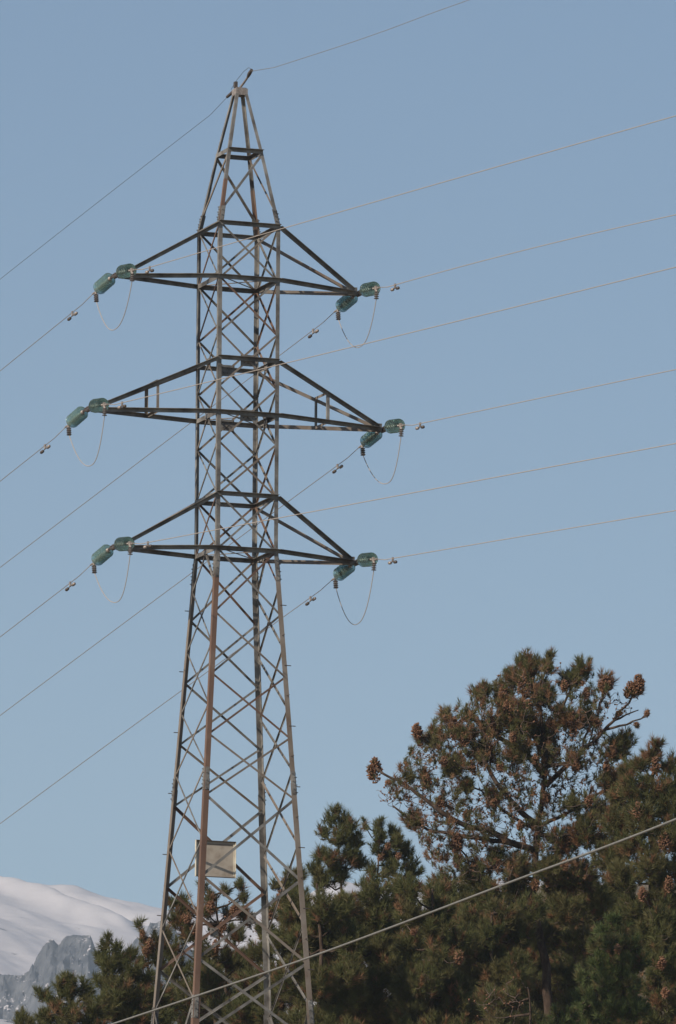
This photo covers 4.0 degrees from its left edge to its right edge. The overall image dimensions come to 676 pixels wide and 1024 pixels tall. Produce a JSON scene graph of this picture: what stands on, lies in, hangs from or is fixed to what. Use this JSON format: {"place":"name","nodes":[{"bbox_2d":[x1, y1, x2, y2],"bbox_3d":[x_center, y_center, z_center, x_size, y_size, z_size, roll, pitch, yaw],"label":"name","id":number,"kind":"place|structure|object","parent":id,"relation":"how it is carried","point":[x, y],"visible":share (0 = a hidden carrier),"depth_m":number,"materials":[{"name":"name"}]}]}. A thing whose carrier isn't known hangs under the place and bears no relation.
{"place":"outdoors","nodes":[
{"label":"outdoors","id":0,"kind":"place"},
{"bbox_2d":[0,921,232,1023],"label":"rocky ridge","id":1,"kind":"structure","parent":0,"point":[72,953],"depth_m":4649.16,"materials":[{"name":"grey stone"}]},
{"bbox_2d":[0,876,600,1023],"bbox_3d":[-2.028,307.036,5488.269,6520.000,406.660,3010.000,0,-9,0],"label":"mountain","id":2,"kind":"structure","parent":0,"point":[35,918],"depth_m":5715.75,"materials":[{"name":"white snow"}]},
{"bbox_2d":[0,0,675,913],"label":"sky","id":3,"kind":"structure","parent":0,"point":[92,91],"materials":[{"name":"blue"}]},
{"bbox_2d":[111,818,675,1023],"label":"overhead cable","id":4,"kind":"object","parent":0,"point":[467,898],"visible":1,"depth_m":109.72,"materials":[{"name":"grey metal"}]},
{"bbox_2d":[507,884,675,1015],"bbox_3d":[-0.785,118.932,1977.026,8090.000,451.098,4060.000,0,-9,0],"label":"ground","id":5,"kind":"structure","parent":0,"point":[645,886],"depth_m":270.19,"materials":[{"name":"soil"}]},
{"bbox_2d":[12,1004,45,1023],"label":"pine tree","id":6,"kind":"object","parent":5,"relation":"on","point":[22,1017],"visible":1,"depth_m":221.97,"materials":[{"name":"green plant"}]},
{"bbox_2d":[30,969,109,1023],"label":"pine tree","id":7,"kind":"object","parent":5,"relation":"on","point":[65,985],"visible":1,"depth_m":223.01,"materials":[{"name":"green plant"}]},
{"bbox_2d":[90,930,175,1023],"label":"pine tree","id":8,"kind":"object","parent":5,"relation":"on","point":[117,992],"visible":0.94,"depth_m":225.00,"materials":[{"name":"green plant"}]},
{"bbox_2d":[132,915,175,974],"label":"pine tree","id":9,"kind":"object","parent":5,"relation":"on","point":[149,946],"visible":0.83,"depth_m":231.36,"materials":[{"name":"green plant"}]},
{"bbox_2d":[159,875,271,1023],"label":"pine tree","id":10,"kind":"object","parent":5,"relation":"on","point":[182,920],"visible":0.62,"depth_m":233.22,"materials":[{"name":"green plant"}]},
{"bbox_2d":[161,945,291,1023],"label":"pine tree","id":11,"kind":"object","parent":5,"relation":"on","point":[180,1018],"visible":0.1,"depth_m":247.36,"materials":[{"name":"green plant"}]},
{"bbox_2d":[85,69,385,1023],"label":"lattice tower","id":12,"kind":"structure","parent":5,"relation":"on","point":[217,859],"depth_m":202.63,"materials":[{"name":"grey metal"}]},
{"bbox_2d":[64,406,87,435],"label":"insulator string","id":13,"kind":"object","parent":12,"relation":"attached to","point":[77,416],"visible":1,"depth_m":202.34,"materials":[{"name":"glass"}]},
{"bbox_2d":[0,428,64,480],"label":"power line","id":14,"kind":"object","parent":13,"relation":"attached to","point":[32,455],"visible":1,"depth_m":204.65,"materials":[{"name":"metal"}]},
{"bbox_2d":[40,444,50,453],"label":"vibration damper","id":15,"kind":"object","parent":14,"relation":"attached to","point":[45,447],"visible":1,"depth_m":204.00,"materials":[{"name":"metal"}]},
{"bbox_2d":[88,398,108,415],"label":"insulator string","id":16,"kind":"object","parent":12,"relation":"attached to","point":[97,405],"visible":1,"depth_m":200.99,"materials":[{"name":"glass"}]},
{"bbox_2d":[69,416,104,465],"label":"jumper cable","id":17,"kind":"object","parent":16,"relation":"hanging from","point":[99,446],"visible":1,"depth_m":201.10,"materials":[{"name":"metal"}]},
{"bbox_2d":[107,267,675,404],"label":"power line","id":18,"kind":"object","parent":16,"relation":"attached to","point":[399,335],"visible":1,"depth_m":181.97,"materials":[{"name":"metal"}]},
{"bbox_2d":[117,401,126,408],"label":"vibration damper","id":19,"kind":"object","parent":18,"relation":"attached to","point":[121,406],"visible":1,"depth_m":199.56,"materials":[{"name":"metal"}]},
{"bbox_2d":[90,544,113,573],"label":"insulator string","id":20,"kind":"object","parent":12,"relation":"attached to","point":[102,554],"visible":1,"depth_m":202.07,"materials":[{"name":"glass"}]},
{"bbox_2d":[0,566,89,636],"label":"power line","id":21,"kind":"object","parent":20,"relation":"attached to","point":[46,601],"visible":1,"depth_m":204.91,"materials":[{"name":"metal"}]},
{"bbox_2d":[65,582,75,590],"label":"vibration damper","id":22,"kind":"object","parent":21,"relation":"attached to","point":[70,585],"visible":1,"depth_m":203.73,"materials":[{"name":"metal"}]},
{"bbox_2d":[92,272,115,301],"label":"insulator string","id":23,"kind":"object","parent":12,"relation":"attached to","point":[104,283],"visible":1,"depth_m":203.01,"materials":[{"name":"glass"}]},
{"bbox_2d":[0,295,91,370],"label":"power line","id":24,"kind":"object","parent":23,"relation":"attached to","point":[46,333],"visible":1,"depth_m":205.96,"materials":[{"name":"metal"}]},
{"bbox_2d":[67,311,77,320],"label":"vibration damper","id":25,"kind":"object","parent":24,"relation":"attached to","point":[72,314],"visible":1,"depth_m":204.67,"materials":[{"name":"metal"}]},
{"bbox_2d":[96,282,131,330],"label":"jumper cable","id":26,"kind":"object","parent":23,"relation":"hanging from","point":[124,313],"visible":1,"depth_m":201.99,"materials":[{"name":"metal"}]},
{"bbox_2d":[2,105,219,277],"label":"ground wire","id":27,"kind":"object","parent":12,"relation":"attached to","point":[115,188],"visible":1,"depth_m":210.24,"materials":[{"name":"metal"}]},
{"bbox_2d":[114,537,134,554],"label":"insulator string","id":28,"kind":"object","parent":12,"relation":"attached to","point":[123,544],"visible":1,"depth_m":200.72,"materials":[{"name":"glass"}]},
{"bbox_2d":[94,556,129,602],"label":"jumper cable","id":29,"kind":"object","parent":28,"relation":"hanging from","point":[124,587],"visible":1,"depth_m":200.87,"materials":[{"name":"metal"}]},
{"bbox_2d":[133,443,675,543],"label":"power line","id":30,"kind":"object","parent":28,"relation":"attached to","point":[409,493],"visible":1,"depth_m":182.92,"materials":[{"name":"metal"}]},
{"bbox_2d":[143,541,151,548],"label":"vibration damper","id":31,"kind":"object","parent":30,"relation":"attached to","point":[148,545],"visible":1,"depth_m":199.29,"materials":[{"name":"metal"}]},
{"bbox_2d":[115,263,136,280],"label":"insulator string","id":32,"kind":"object","parent":12,"relation":"attached to","point":[124,271],"visible":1,"depth_m":201.65,"materials":[{"name":"glass"}]},
{"bbox_2d":[135,115,675,269],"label":"power line","id":33,"kind":"object","parent":32,"relation":"attached to","point":[413,190],"visible":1,"depth_m":183.33,"materials":[{"name":"metal"}]},
{"bbox_2d":[145,266,153,273],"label":"vibration damper","id":34,"kind":"object","parent":33,"relation":"attached to","point":[150,270],"visible":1,"depth_m":200.23,"materials":[{"name":"metal"}]},
{"bbox_2d":[331,559,356,588],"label":"insulator string","id":35,"kind":"object","parent":12,"relation":"attached to","point":[341,572],"visible":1,"depth_m":203.98,"materials":[{"name":"glass"}]},
{"bbox_2d":[0,581,330,823],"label":"power line","id":36,"kind":"object","parent":35,"relation":"hanging from","point":[151,712],"visible":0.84,"depth_m":213.93,"materials":[{"name":"metal"}]},
{"bbox_2d":[305,596,315,605],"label":"vibration damper","id":37,"kind":"object","parent":36,"relation":"attached to","point":[310,600],"visible":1,"depth_m":205.58,"materials":[{"name":"metal"}]},
{"bbox_2d":[336,570,373,624],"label":"jumper cable","id":38,"kind":"object","parent":35,"relation":"hanging from","point":[367,603],"visible":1,"depth_m":202.77,"materials":[{"name":"metal"}]},
{"bbox_2d":[334,291,357,319],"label":"insulator string","id":39,"kind":"object","parent":12,"relation":"attached to","point":[344,303],"visible":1,"depth_m":204.93,"materials":[{"name":"glass"}]},
{"bbox_2d":[0,312,333,567],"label":"power line","id":40,"kind":"object","parent":39,"relation":"attached to","point":[154,450],"visible":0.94,"depth_m":214.97,"materials":[{"name":"metal"}]},
{"bbox_2d":[308,329,318,337],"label":"vibration damper","id":41,"kind":"object","parent":40,"relation":"attached to","point":[313,332],"visible":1,"depth_m":206.52,"materials":[{"name":"metal"}]},
{"bbox_2d":[254,0,467,70],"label":"ground wire","id":42,"kind":"object","parent":12,"relation":"attached to","point":[362,38],"visible":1,"depth_m":196.39,"materials":[{"name":"metal"}]},
{"bbox_2d":[355,552,377,570],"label":"insulator string","id":43,"kind":"object","parent":12,"relation":"attached to","point":[370,559],"visible":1,"depth_m":202.56,"materials":[{"name":"glass"}]},
{"bbox_2d":[378,510,675,559],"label":"power line","id":44,"kind":"object","parent":43,"relation":"attached to","point":[529,535],"visible":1,"depth_m":192.68,"materials":[{"name":"metal"}]},
{"bbox_2d":[388,557,396,564],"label":"vibration damper","id":45,"kind":"object","parent":44,"relation":"attached to","point":[393,561],"visible":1,"depth_m":201.14,"materials":[{"name":"metal"}]},
{"bbox_2d":[358,281,379,298],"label":"insulator string","id":46,"kind":"object","parent":12,"relation":"attached to","point":[368,289],"visible":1,"depth_m":203.51,"materials":[{"name":"glass"}]},
{"bbox_2d":[338,299,376,347],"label":"jumper cable","id":47,"kind":"object","parent":46,"relation":"hanging from","point":[369,330],"visible":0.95,"depth_m":203.68,"materials":[{"name":"metal"}]},
{"bbox_2d":[379,214,675,287],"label":"power line","id":48,"kind":"object","parent":46,"relation":"attached to","point":[528,249],"visible":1,"depth_m":193.89,"materials":[{"name":"metal"}]},
{"bbox_2d":[390,284,399,290],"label":"vibration damper","id":49,"kind":"object","parent":48,"relation":"attached to","point":[396,288],"visible":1,"depth_m":202.09,"materials":[{"name":"metal"}]},
{"bbox_2d":[358,427,382,455],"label":"insulator string","id":50,"kind":"object","parent":12,"relation":"attached to","point":[368,439],"visible":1,"depth_m":204.66,"materials":[{"name":"glass"}]},
{"bbox_2d":[0,448,357,715],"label":"power line","id":51,"kind":"object","parent":50,"relation":"attached to","point":[173,586],"visible":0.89,"depth_m":214.95,"materials":[{"name":"metal"}]},
{"bbox_2d":[332,464,342,473],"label":"vibration damper","id":52,"kind":"object","parent":51,"relation":"attached to","point":[337,467],"visible":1,"depth_m":206.25,"materials":[{"name":"metal"}]},
{"bbox_2d":[383,419,404,436],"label":"insulator string","id":53,"kind":"object","parent":12,"relation":"attached to","point":[390,426],"visible":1,"depth_m":203.24,"materials":[{"name":"glass"}]},
{"bbox_2d":[363,437,400,483],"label":"jumper cable","id":54,"kind":"object","parent":53,"relation":"hanging from","point":[395,467],"visible":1,"depth_m":203.43,"materials":[{"name":"metal"}]},
{"bbox_2d":[408,369,675,425],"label":"power line","id":55,"kind":"object","parent":53,"relation":"attached to","point":[544,397],"visible":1,"depth_m":194.14,"materials":[{"name":"metal"}]},
{"bbox_2d":[415,422,424,429],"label":"vibration damper","id":56,"kind":"object","parent":55,"relation":"attached to","point":[421,427],"visible":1,"depth_m":201.81,"materials":[{"name":"metal"}]},
{"bbox_2d":[221,863,318,1023],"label":"pine tree","id":57,"kind":"object","parent":5,"relation":"on","point":[252,1011],"visible":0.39,"depth_m":227.15,"materials":[{"name":"green plant"}]},
{"bbox_2d":[270,883,373,1023],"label":"pine tree","id":58,"kind":"object","parent":5,"relation":"on","point":[329,929],"visible":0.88,"depth_m":217.04,"materials":[{"name":"green plant"}]},
{"bbox_2d":[303,801,371,892],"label":"pine tree","id":59,"kind":"object","parent":5,"relation":"on","point":[347,838],"visible":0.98,"depth_m":239.72,"materials":[{"name":"green plant"}]},
{"bbox_2d":[285,891,395,1015],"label":"pine tree","id":60,"kind":"object","parent":5,"relation":"on","point":[364,962],"depth_m":251.47,"materials":[{"name":"green plant"}]},
{"bbox_2d":[327,868,424,1023],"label":"pine tree","id":61,"kind":"object","parent":5,"relation":"on","point":[380,955],"visible":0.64,"depth_m":220.07,"materials":[{"name":"green plant"}]},
{"bbox_2d":[360,815,426,991],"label":"pine tree","id":62,"kind":"object","parent":5,"relation":"on","point":[394,850],"visible":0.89,"depth_m":243.88,"materials":[{"name":"green plant"}]},
{"bbox_2d":[386,868,479,1023],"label":"pine tree","id":63,"kind":"object","parent":5,"relation":"on","point":[452,998],"visible":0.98,"depth_m":218.04,"materials":[{"name":"green plant"}]},
{"bbox_2d":[402,870,500,1023],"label":"pine tree","id":64,"kind":"object","parent":5,"relation":"on","point":[465,887],"visible":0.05,"depth_m":247.08,"materials":[{"name":"green plant"}]},
{"bbox_2d":[446,887,548,1023],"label":"pine tree","id":65,"kind":"object","parent":5,"relation":"on","point":[503,920],"visible":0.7,"depth_m":222.37,"materials":[{"name":"green plant"}]},
{"bbox_2d":[366,646,650,1023],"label":"pine tree","id":66,"kind":"object","parent":5,"relation":"on","point":[516,719],"visible":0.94,"depth_m":229.63,"materials":[{"name":"green plant"}]},
{"bbox_2d":[468,976,549,1023],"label":"pine tree","id":67,"kind":"object","parent":5,"relation":"on","point":[494,1003],"visible":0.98,"depth_m":216.53,"materials":[{"name":"green plant"}]},
{"bbox_2d":[471,915,588,1017],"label":"pine tree","id":68,"kind":"object","parent":5,"relation":"on","point":[558,957],"visible":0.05,"depth_m":243.94,"materials":[{"name":"green plant"}]},
{"bbox_2d":[536,1002,578,1023],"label":"pine tree","id":69,"kind":"object","parent":5,"relation":"on","point":[570,1016],"visible":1,"depth_m":207.97,"materials":[{"name":"green plant"}]},
{"bbox_2d":[536,869,645,1023],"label":"pine tree","id":70,"kind":"object","parent":5,"relation":"on","point":[589,919],"visible":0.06,"depth_m":249.46,"materials":[{"name":"green plant"}]},
{"bbox_2d":[569,909,654,1023],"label":"pine tree","id":71,"kind":"object","parent":5,"relation":"on","point":[611,960],"visible":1,"depth_m":209.70,"materials":[{"name":"green plant"}]},
{"bbox_2d":[588,732,675,1012],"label":"pine tree","id":72,"kind":"object","parent":5,"relation":"on","point":[639,800],"visible":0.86,"depth_m":223.96,"materials":[{"name":"green plant"}]},
{"bbox_2d":[631,887,675,1023],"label":"pine tree","id":73,"kind":"object","parent":5,"relation":"on","point":[660,972],"visible":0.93,"depth_m":213.87,"materials":[{"name":"green plant"}]}
]}

